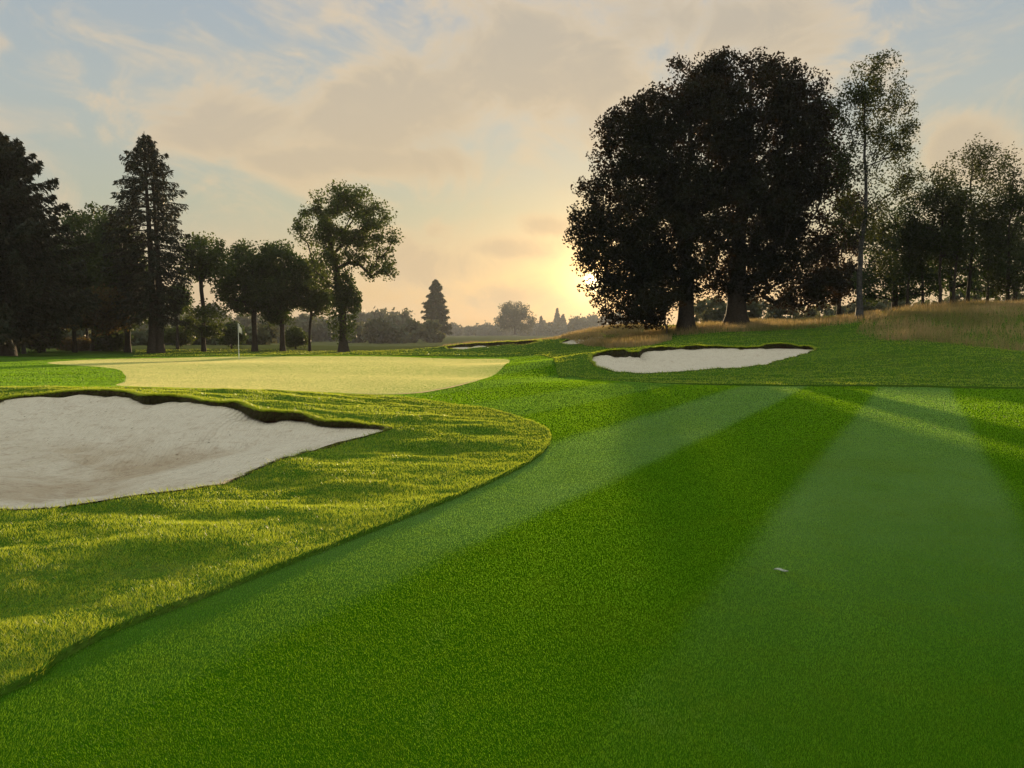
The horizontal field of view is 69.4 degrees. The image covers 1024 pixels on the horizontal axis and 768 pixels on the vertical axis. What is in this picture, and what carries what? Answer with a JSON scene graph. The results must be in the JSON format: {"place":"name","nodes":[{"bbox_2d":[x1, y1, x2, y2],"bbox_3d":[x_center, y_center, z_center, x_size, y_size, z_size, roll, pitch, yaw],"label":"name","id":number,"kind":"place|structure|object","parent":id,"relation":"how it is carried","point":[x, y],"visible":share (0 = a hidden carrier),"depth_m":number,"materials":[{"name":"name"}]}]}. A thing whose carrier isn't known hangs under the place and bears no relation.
{"place":"outdoors","nodes":[
{"label":"outdoors","id":0,"kind":"place"},
{"bbox_2d":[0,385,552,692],"bbox_3d":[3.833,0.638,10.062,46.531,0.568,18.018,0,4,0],"label":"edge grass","id":1,"kind":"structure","parent":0,"point":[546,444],"depth_m":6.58,"materials":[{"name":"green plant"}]},
{"bbox_2d":[443,336,566,345],"bbox_3d":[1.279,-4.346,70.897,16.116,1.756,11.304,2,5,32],"label":"fescue grass","id":2,"kind":"structure","parent":0,"point":[557,337],"depth_m":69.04,"materials":[{"name":"brown plant"}]},
{"bbox_2d":[0,307,1023,695],"bbox_3d":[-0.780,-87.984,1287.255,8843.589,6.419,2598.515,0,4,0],"label":"ground","id":3,"kind":"structure","parent":0,"point":[580,365],"depth_m":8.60,"materials":[{"name":"plant"}]},
{"bbox_2d":[8,240,26,353],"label":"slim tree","id":4,"kind":"object","parent":3,"relation":"on","point":[23,349],"visible":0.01,"depth_m":56.81,"materials":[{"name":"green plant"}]},
{"bbox_2d":[16,344,22,352],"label":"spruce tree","id":5,"kind":"object","parent":3,"relation":"on","point":[19,347],"visible":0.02,"depth_m":54.76,"materials":[{"name":"green plant"}]},
{"bbox_2d":[20,331,65,352],"bbox_3d":[-38.467,-3.893,59.912,3.878,2.897,4.270,-1,4,-14],"label":"shrub","id":6,"kind":"object","parent":3,"relation":"on","point":[40,345],"visible":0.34,"depth_m":59.61,"materials":[{"name":"green plant"}]},
{"bbox_2d":[0,132,102,355],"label":"spruce tree","id":7,"kind":"object","parent":3,"relation":"on","point":[30,271],"visible":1,"depth_m":49.60,"materials":[{"name":"green plant"}]},
{"bbox_2d":[56,335,90,350],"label":"shrub","id":8,"kind":"object","parent":3,"relation":"on","point":[84,344],"visible":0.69,"depth_m":67.22,"materials":[{"name":"green plant"}]},
{"bbox_2d":[46,201,120,350],"bbox_3d":[-37.443,-9.427,65.551,9.543,13.171,7.332,0,4,0],"label":"broadleaf tree","id":9,"kind":"object","parent":3,"relation":"on","point":[76,222],"visible":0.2,"depth_m":63.66,"materials":[{"name":"green plant"}]},
{"bbox_2d":[49,282,134,352],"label":"broadleaf tree","id":10,"kind":"object","parent":3,"relation":"on","point":[109,324],"visible":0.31,"depth_m":59.34,"materials":[{"name":"green plant"}]},
{"bbox_2d":[91,328,132,350],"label":"shrub","id":11,"kind":"object","parent":3,"relation":"on","point":[111,343],"visible":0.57,"depth_m":65.07,"materials":[{"name":"green plant"}]},
{"bbox_2d":[82,208,148,351],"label":"broadleaf tree","id":12,"kind":"object","parent":3,"relation":"on","point":[101,250],"visible":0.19,"depth_m":61.12,"materials":[{"name":"green plant"}]},
{"bbox_2d":[100,133,196,352],"bbox_3d":[-29.205,-11.248,59.360,6.983,17.686,7.855,0,4,0],"label":"spruce tree","id":13,"kind":"object","parent":3,"relation":"on","point":[155,298],"visible":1,"depth_m":58.67,"materials":[{"name":"green plant"}]},
{"bbox_2d":[164,325,195,347],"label":"shrub","id":14,"kind":"object","parent":3,"relation":"on","point":[170,334],"visible":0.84,"depth_m":77.04,"materials":[{"name":"green plant"}]},
{"bbox_2d":[164,282,195,348],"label":"slim tree","id":15,"kind":"object","parent":3,"relation":"on","point":[183,305],"visible":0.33,"depth_m":75.50,"materials":[{"name":"green plant"}]},
{"bbox_2d":[0,395,382,509],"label":"bunker sand","id":16,"kind":"structure","parent":3,"relation":"on","point":[82,448],"depth_m":10.68,"materials":[{"name":"beige sand"}]},
{"bbox_2d":[0,390,391,509],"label":"lip fringe","id":17,"kind":"object","parent":16,"relation":"on","point":[249,411],"visible":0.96,"depth_m":12.04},
{"bbox_2d":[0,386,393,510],"bbox_3d":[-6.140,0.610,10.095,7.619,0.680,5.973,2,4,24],"label":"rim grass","id":18,"kind":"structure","parent":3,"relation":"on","point":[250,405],"depth_m":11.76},
{"bbox_2d":[173,231,241,351],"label":"broadleaf tree","id":19,"kind":"object","parent":3,"relation":"on","point":[206,265],"visible":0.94,"depth_m":65.02,"materials":[{"name":"green plant"}]},
{"bbox_2d":[17,302,446,345],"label":"wood","id":20,"kind":"object","parent":3,"relation":"on","point":[383,326],"visible":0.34,"depth_m":281.37,"materials":[{"name":"green plant"}]},
{"bbox_2d":[216,320,248,348],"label":"shrub","id":21,"kind":"object","parent":3,"relation":"on","point":[229,338],"visible":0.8,"depth_m":75.19,"materials":[{"name":"green plant"}]},
{"bbox_2d":[210,238,287,351],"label":"broadleaf tree","id":22,"kind":"object","parent":3,"relation":"on","point":[254,286],"visible":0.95,"depth_m":68.27,"materials":[{"name":"green plant"}]},
{"bbox_2d":[48,356,509,393],"bbox_3d":[-12.091,-0.856,34.247,23.942,0.497,34.660,0,4,0],"label":"putting green","id":23,"kind":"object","parent":3,"relation":"on","point":[362,362],"visible":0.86,"depth_m":28.35,"materials":[{"name":"green plant"}]},
{"bbox_2d":[238,323,241,350],"bbox_3d":[-16.876,-2.624,45.928,0.297,2.327,0.108,0,4,0],"label":"flagstick","id":24,"kind":"object","parent":23,"relation":"on","point":[240,330],"visible":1,"depth_m":45.89,"materials":[{"name":"white paint"}]},
{"bbox_2d":[253,239,310,350],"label":"broadleaf tree","id":25,"kind":"object","parent":3,"relation":"on","point":[284,262],"visible":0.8,"depth_m":69.46,"materials":[{"name":"green plant"}]},
{"bbox_2d":[279,325,311,348],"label":"shrub","id":26,"kind":"object","parent":3,"relation":"on","point":[295,337],"visible":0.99,"depth_m":77.13,"materials":[{"name":"green plant"}]},
{"bbox_2d":[284,245,333,350],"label":"broadleaf tree","id":27,"kind":"object","parent":3,"relation":"on","point":[316,301],"visible":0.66,"depth_m":70.72,"materials":[{"name":"green plant"}]},
{"bbox_2d":[287,179,403,351],"bbox_3d":[-14.498,-10.419,65.439,10.056,15.254,5.544,0,4,0],"label":"oak tree","id":28,"kind":"object","parent":3,"relation":"on","point":[346,296],"visible":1,"depth_m":64.82,"materials":[{"name":"green plant"}]},
{"bbox_2d":[420,279,452,334],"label":"spruce tree","id":29,"kind":"object","parent":3,"relation":"on","point":[434,306],"visible":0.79,"depth_m":346.56,"materials":[{"name":"green plant"}]},
{"bbox_2d":[447,340,537,348],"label":"lip fringe","id":30,"kind":"object","parent":3,"relation":"on","point":[494,344],"visible":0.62,"depth_m":68.39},
{"bbox_2d":[444,338,541,348],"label":"rim grass","id":31,"kind":"structure","parent":3,"relation":"on","point":[539,340],"depth_m":67.10,"materials":[{"name":"green plant"}]},
{"bbox_2d":[455,343,530,348],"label":"bunker sand","id":32,"kind":"structure","parent":3,"relation":"on","point":[472,347],"depth_m":67.87,"materials":[{"name":"beige sand"}]},
{"bbox_2d":[0,355,1023,767],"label":"fairway","id":33,"kind":"structure","parent":3,"relation":"on","point":[496,629],"depth_m":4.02,"materials":[{"name":"green plant"}]},
{"bbox_2d":[774,568,787,571],"bbox_3d":[1.782,1.233,4.902,0.090,0.019,0.025,1,18,20],"label":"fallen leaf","id":34,"kind":"object","parent":33,"relation":"on","point":[780,569],"visible":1,"depth_m":4.91,"materials":[{"name":"beige plant"}]},
{"bbox_2d":[493,301,537,333],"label":"broadleaf tree","id":35,"kind":"object","parent":3,"relation":"on","point":[514,318],"visible":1,"depth_m":713.52,"materials":[{"name":"green plant"}]},
{"bbox_2d":[442,308,640,335],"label":"distant wood","id":36,"kind":"object","parent":3,"relation":"on","point":[559,326],"visible":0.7,"depth_m":1014.49,"materials":[{"name":"green plant"}]},
{"bbox_2d":[133,306,1023,386],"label":"rough grass","id":37,"kind":"structure","parent":3,"relation":"on","point":[696,381],"depth_m":29.89,"materials":[{"name":"green plant"}]},
{"bbox_2d":[562,337,601,343],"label":"bunker sand","id":38,"kind":"structure","parent":3,"relation":"on","point":[571,342],"depth_m":59.92,"materials":[{"name":"beige sand"}]},
{"bbox_2d":[559,333,604,344],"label":"rim grass","id":39,"kind":"structure","parent":38,"relation":"on","point":[560,341],"depth_m":59.13,"materials":[{"name":"green plant"}]},
{"bbox_2d":[561,323,671,347],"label":"fescue grass","id":40,"kind":"structure","parent":3,"relation":"on","point":[630,337],"depth_m":54.44,"materials":[{"name":"brown plant"}]},
{"bbox_2d":[562,65,759,330],"bbox_3d":[10.676,-13.017,52.002,11.575,18.581,11.392,-4,6,-45],"label":"beech tree","id":41,"kind":"object","parent":3,"relation":"on","point":[647,134],"visible":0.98,"depth_m":50.54,"materials":[{"name":"green plant"}]},
{"bbox_2d":[644,289,689,336],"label":"young tree","id":42,"kind":"object","parent":3,"relation":"on","point":[664,310],"visible":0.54,"depth_m":49.67,"materials":[{"name":"green plant"}]},
{"bbox_2d":[592,348,810,372],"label":"bunker sand","id":43,"kind":"structure","parent":3,"relation":"on","point":[677,360],"depth_m":33.73,"materials":[{"name":"beige sand"}]},
{"bbox_2d":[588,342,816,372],"bbox_3d":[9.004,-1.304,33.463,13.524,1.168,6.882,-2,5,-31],"label":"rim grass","id":44,"kind":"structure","parent":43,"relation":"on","point":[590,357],"depth_m":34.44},
{"bbox_2d":[589,344,815,373],"bbox_3d":[8.986,-1.251,33.450,13.487,1.054,6.848,-2,5,-31],"label":"lip fringe","id":45,"kind":"object","parent":43,"relation":"on","point":[619,353],"visible":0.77,"depth_m":36.29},
{"bbox_2d":[662,45,860,325],"bbox_3d":[18.321,-14.187,54.032,14.394,19.957,10.770,0,4,0],"label":"beech tree","id":46,"kind":"object","parent":3,"relation":"on","point":[775,212],"visible":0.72,"depth_m":52.22,"materials":[{"name":"green plant"}]},
{"bbox_2d":[797,188,880,314],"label":"broadleaf tree","id":47,"kind":"object","parent":3,"relation":"on","point":[851,265],"visible":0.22,"depth_m":66.20,"materials":[{"name":"green plant"}]},
{"bbox_2d":[694,288,1023,323],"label":"undergrowth wood","id":48,"kind":"object","parent":3,"relation":"on","point":[703,311],"visible":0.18,"depth_m":109.16,"materials":[{"name":"green plant"}]},
{"bbox_2d":[820,48,925,318],"bbox_3d":[23.804,-13.156,49.411,7.031,17.651,4.012,0,4,0],"label":"birch tree","id":49,"kind":"object","parent":3,"relation":"on","point":[864,99],"visible":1,"depth_m":48.82,"materials":[{"name":"green plant"}]},
{"bbox_2d":[848,189,951,310],"bbox_3d":[32.186,-11.014,61.474,7.847,10.075,6.297,1,4,11],"label":"broadleaf tree","id":50,"kind":"object","parent":3,"relation":"on","point":[914,290],"visible":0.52,"depth_m":61.06,"materials":[{"name":"green plant"}]},
{"bbox_2d":[884,211,933,305],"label":"slim tree","id":51,"kind":"object","parent":3,"relation":"on","point":[910,262],"visible":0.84,"depth_m":56.09,"materials":[{"name":"green plant"}]},
{"bbox_2d":[893,210,933,305],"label":"slim tree","id":52,"kind":"object","parent":3,"relation":"on","point":[922,295],"visible":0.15,"depth_m":59.34,"materials":[{"name":"green plant"}]},
{"bbox_2d":[856,297,1023,350],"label":"fescue grass","id":53,"kind":"structure","parent":3,"relation":"on","point":[944,308],"depth_m":42.25,"materials":[{"name":"plant"}]},
{"bbox_2d":[893,160,989,305],"bbox_3d":[32.110,-11.202,55.461,6.458,11.150,5.064,0,4,0],"label":"birch tree","id":54,"kind":"object","parent":3,"relation":"on","point":[933,196],"visible":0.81,"depth_m":54.94,"materials":[{"name":"green plant"}]},
{"bbox_2d":[931,180,984,305],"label":"slim tree","id":55,"kind":"object","parent":3,"relation":"on","point":[958,199],"visible":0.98,"depth_m":53.99,"materials":[{"name":"green plant"}]},
{"bbox_2d":[919,219,1020,302],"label":"broadleaf tree","id":56,"kind":"object","parent":3,"relation":"on","point":[948,274],"visible":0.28,"depth_m":62.82,"materials":[{"name":"green plant"}]},
{"bbox_2d":[918,132,1023,301],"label":"birch tree","id":57,"kind":"object","parent":3,"relation":"on","point":[983,156],"visible":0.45,"depth_m":56.65,"materials":[{"name":"green plant"}]},
{"bbox_2d":[962,190,1023,300],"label":"broadleaf tree","id":58,"kind":"object","parent":3,"relation":"on","point":[1013,297],"visible":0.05,"depth_m":65.40,"materials":[{"name":"green plant"}]},
{"bbox_2d":[965,166,1023,301],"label":"birch tree","id":59,"kind":"object","parent":3,"relation":"on","point":[1008,244],"visible":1,"depth_m":53.13,"materials":[{"name":"green plant"}]},
{"bbox_2d":[972,197,1017,302],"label":"slim tree","id":60,"kind":"object","parent":3,"relation":"on","point":[997,227],"visible":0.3,"depth_m":56.15,"materials":[{"name":"green plant"}]},
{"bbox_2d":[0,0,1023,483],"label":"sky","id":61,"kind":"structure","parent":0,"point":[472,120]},
{"bbox_2d":[656,309,879,335],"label":"fescue grass","id":62,"kind":"structure","parent":0,"point":[769,324],"depth_m":49.88,"materials":[{"name":"brown plant"}]}
]}

